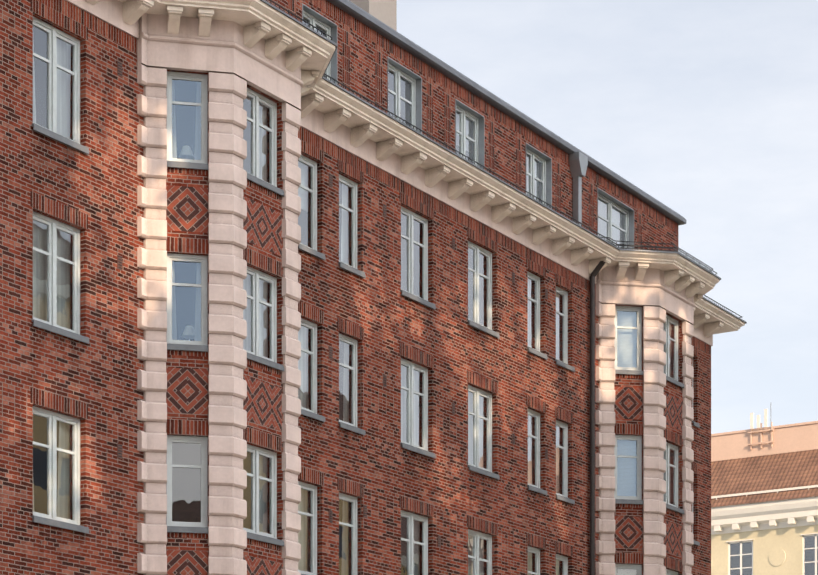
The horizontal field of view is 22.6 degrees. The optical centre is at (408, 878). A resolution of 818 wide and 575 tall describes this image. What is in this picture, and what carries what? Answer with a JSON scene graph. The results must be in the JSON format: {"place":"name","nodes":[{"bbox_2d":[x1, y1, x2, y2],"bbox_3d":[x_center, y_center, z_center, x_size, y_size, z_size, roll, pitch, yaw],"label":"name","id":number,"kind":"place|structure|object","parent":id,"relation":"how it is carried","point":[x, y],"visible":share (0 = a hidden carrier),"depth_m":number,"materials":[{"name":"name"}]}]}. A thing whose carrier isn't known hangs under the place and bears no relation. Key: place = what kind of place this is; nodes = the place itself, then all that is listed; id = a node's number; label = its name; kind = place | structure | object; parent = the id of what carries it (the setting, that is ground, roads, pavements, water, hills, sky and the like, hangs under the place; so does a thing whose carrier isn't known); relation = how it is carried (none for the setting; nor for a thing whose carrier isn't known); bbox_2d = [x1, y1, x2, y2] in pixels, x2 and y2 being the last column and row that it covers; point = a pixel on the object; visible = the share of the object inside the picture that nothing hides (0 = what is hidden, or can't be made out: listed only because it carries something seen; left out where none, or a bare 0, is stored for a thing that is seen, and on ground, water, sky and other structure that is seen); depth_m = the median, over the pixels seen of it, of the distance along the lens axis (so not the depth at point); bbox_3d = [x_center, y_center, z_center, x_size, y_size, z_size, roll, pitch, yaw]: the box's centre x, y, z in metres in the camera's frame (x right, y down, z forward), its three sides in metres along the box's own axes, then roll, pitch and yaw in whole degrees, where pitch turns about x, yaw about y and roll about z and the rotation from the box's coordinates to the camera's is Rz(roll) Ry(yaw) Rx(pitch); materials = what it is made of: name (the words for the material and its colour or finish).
{"place":"outdoors","nodes":[
{"label":"outdoors","id":0,"kind":"place"},
{"bbox_2d":[117,61,547,547],"bbox_3d":[-0.764,-11.243,44.217,0.400,7.437,16.424,0,0,32],"label":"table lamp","id":1,"kind":"object","parent":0,"point":[119,257],"visible":0.98,"depth_m":43.15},
{"bbox_2d":[33,18,636,574],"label":"brick building interiors","id":2,"kind":"object","parent":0,"point":[187,274],"depth_m":40.50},
{"bbox_2d":[37,135,695,569],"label":"sill stains","id":3,"kind":"object","parent":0,"point":[311,267],"visible":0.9,"depth_m":42.71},
{"bbox_2d":[397,0,817,433],"label":"sky","id":4,"kind":"structure","parent":0,"point":[709,108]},
{"bbox_2d":[711,409,817,574],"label":"yellow building","id":5,"kind":"structure","parent":0,"point":[764,500],"depth_m":100.30,"materials":[{"name":"paint"}]},
{"bbox_3d":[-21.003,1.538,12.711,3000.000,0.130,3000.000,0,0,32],"label":"ground","id":6,"kind":"structure","parent":0,"visible":0},
{"bbox_2d":[0,0,710,574],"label":"brick building walls","id":7,"kind":"structure","parent":6,"relation":"on","point":[382,474],"depth_m":43.66,"materials":[{"name":"red brick"}]},
{"bbox_2d":[33,10,692,574],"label":"window frames","id":8,"kind":"structure","parent":7,"relation":"in","point":[53,34],"depth_m":42.60,"materials":[{"name":"white wood"}]},
{"bbox_2d":[33,18,674,574],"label":"window panes","id":9,"kind":"structure","parent":8,"relation":"in","point":[483,318],"depth_m":46.09,"materials":[{"name":"clear glass"}]},
{"bbox_2d":[32,123,699,574],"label":"window sills","id":10,"kind":"structure","parent":7,"relation":"attached to","point":[250,355],"depth_m":39.34,"materials":[{"name":"grey stone"}]},
{"bbox_2d":[66,0,712,574],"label":"brick building quoins","id":11,"kind":"object","parent":7,"relation":"attached to","point":[226,60],"visible":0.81,"depth_m":38.45,"materials":[{"name":"beige stone"}]},
{"bbox_2d":[85,0,744,336],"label":"cornice","id":12,"kind":"structure","parent":7,"relation":"attached to","point":[309,52],"depth_m":45.09,"materials":[{"name":"beige stone"}]},
{"bbox_2d":[260,0,746,574],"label":"roof flashing","id":13,"kind":"object","parent":7,"relation":"on","point":[580,162],"visible":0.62,"depth_m":51.09,"materials":[{"name":"metal"}]},
{"bbox_2d":[349,0,396,30],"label":"chimney","id":14,"kind":"object","parent":13,"relation":"on","point":[384,11],"depth_m":52.56,"materials":[{"name":"beige paint"}]}
]}

